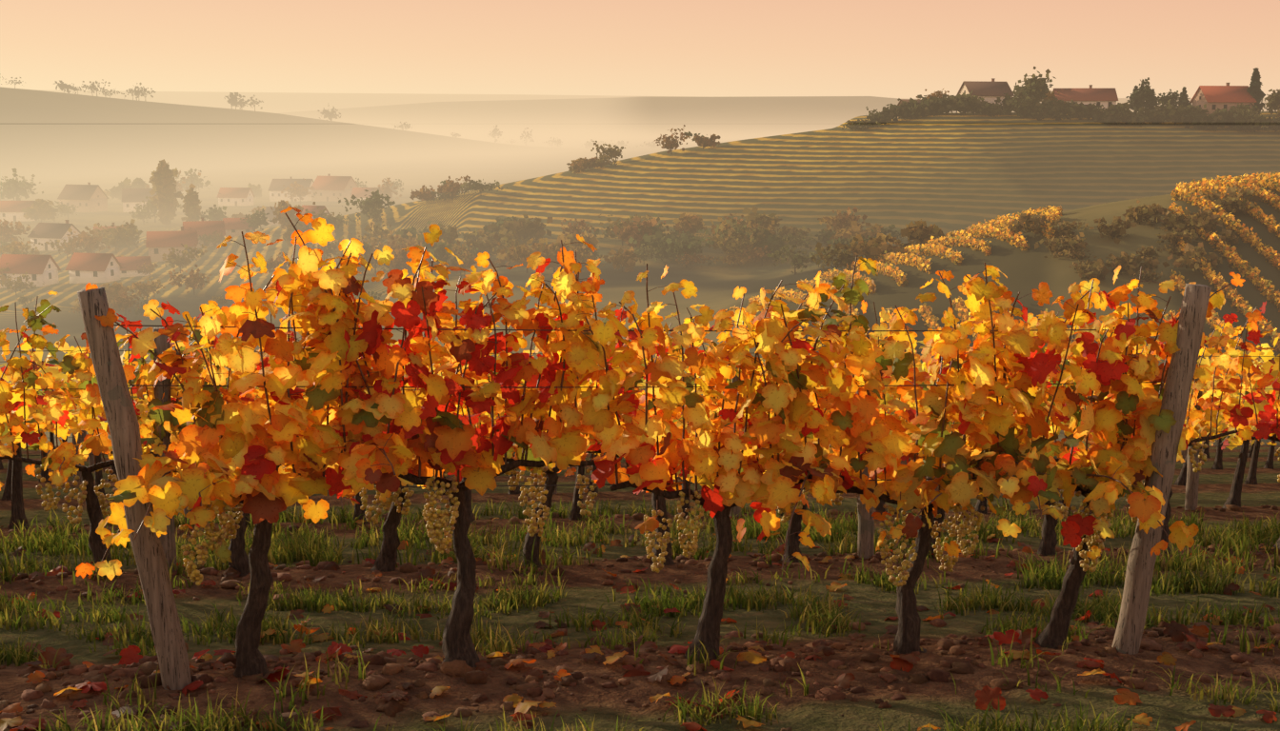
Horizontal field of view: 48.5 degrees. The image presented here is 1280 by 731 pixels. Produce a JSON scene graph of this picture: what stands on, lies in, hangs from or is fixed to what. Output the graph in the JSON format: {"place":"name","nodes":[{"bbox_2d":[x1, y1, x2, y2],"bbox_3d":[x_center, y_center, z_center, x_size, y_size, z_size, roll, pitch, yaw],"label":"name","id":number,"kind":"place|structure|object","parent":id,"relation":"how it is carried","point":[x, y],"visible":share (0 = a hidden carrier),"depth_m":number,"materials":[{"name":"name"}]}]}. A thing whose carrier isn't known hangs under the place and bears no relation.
{"place":"outdoors","nodes":[
{"label":"outdoors","id":0,"kind":"place"},
{"bbox_2d":[0,87,1279,730],"bbox_3d":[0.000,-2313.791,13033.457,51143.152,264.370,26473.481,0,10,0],"label":"ground","id":1,"kind":"structure","parent":0,"point":[800,162],"depth_m":203.01,"materials":[{"name":"green plant"}]},
{"bbox_2d":[0,78,1257,287],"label":"houses","id":2,"kind":"structure","parent":1,"relation":"on","point":[86,269],"depth_m":373.89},
{"bbox_2d":[43,83,1206,271],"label":"house wall","id":3,"kind":"structure","parent":2,"relation":"attached to","point":[101,194],"depth_m":378.12,"materials":[{"name":"beige paint"}]},
{"bbox_2d":[0,206,1279,580],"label":"vine leaves","id":4,"kind":"object","parent":1,"relation":"on","point":[851,424],"visible":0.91,"depth_m":5.96,"materials":[{"name":"orange plant"}]},
{"bbox_2d":[0,430,1279,678],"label":"vine trunks","id":5,"kind":"object","parent":1,"relation":"on","point":[455,646],"visible":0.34,"depth_m":6.37,"materials":[{"name":"brown wood"}]},
{"bbox_2d":[0,213,1279,579],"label":"vine shoots","id":6,"kind":"object","parent":5,"relation":"attached to","point":[524,451],"visible":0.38,"depth_m":5.99,"materials":[{"name":"brown plant"}]},
{"bbox_2d":[34,441,1279,586],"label":"grape clusters","id":7,"kind":"object","parent":5,"relation":"hanging from","point":[230,527],"visible":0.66,"depth_m":6.19,"materials":[{"name":"green food"}]},
{"bbox_2d":[0,504,1279,730],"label":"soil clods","id":8,"kind":"object","parent":1,"relation":"on","point":[145,667],"visible":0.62,"depth_m":6.06,"materials":[{"name":"brown soil"}]},
{"bbox_2d":[0,513,1279,730],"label":"fallen leaves","id":9,"kind":"object","parent":1,"relation":"on","point":[985,696],"visible":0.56,"depth_m":6.27,"materials":[{"name":"red plant"}]},
{"bbox_2d":[70,283,1211,690],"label":"trellis posts","id":10,"kind":"object","parent":1,"relation":"on","point":[152,552],"visible":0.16,"depth_m":6.17,"materials":[{"name":"wood"}]},
{"bbox_2d":[14,324,1279,487],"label":"trellis wires","id":11,"kind":"object","parent":10,"relation":"attached to","point":[569,387],"visible":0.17,"depth_m":5.99,"materials":[{"name":"grey metal"}]},
{"bbox_2d":[729,171,1279,445],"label":"vine rows","id":12,"kind":"object","parent":1,"relation":"on","point":[999,225],"depth_m":146.74,"materials":[{"name":"yellow plant"}]},
{"bbox_2d":[0,495,1279,730],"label":"grass","id":13,"kind":"structure","parent":0,"point":[305,547],"depth_m":8.11,"materials":[{"name":"green plant"}]},
{"bbox_2d":[0,66,1279,318],"bbox_3d":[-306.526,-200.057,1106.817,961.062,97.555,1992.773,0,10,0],"label":"tree","id":14,"kind":"object","parent":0,"point":[754,236],"depth_m":291.03,"materials":[{"name":"green plant"}]},
{"bbox_2d":[0,322,1279,485],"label":"vine leaves","id":15,"kind":"object","parent":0,"point":[70,407],"visible":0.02,"depth_m":14.02,"materials":[{"name":"plant"}]},
{"bbox_2d":[0,0,1279,99],"label":"sky","id":16,"kind":"structure","parent":0,"point":[890,49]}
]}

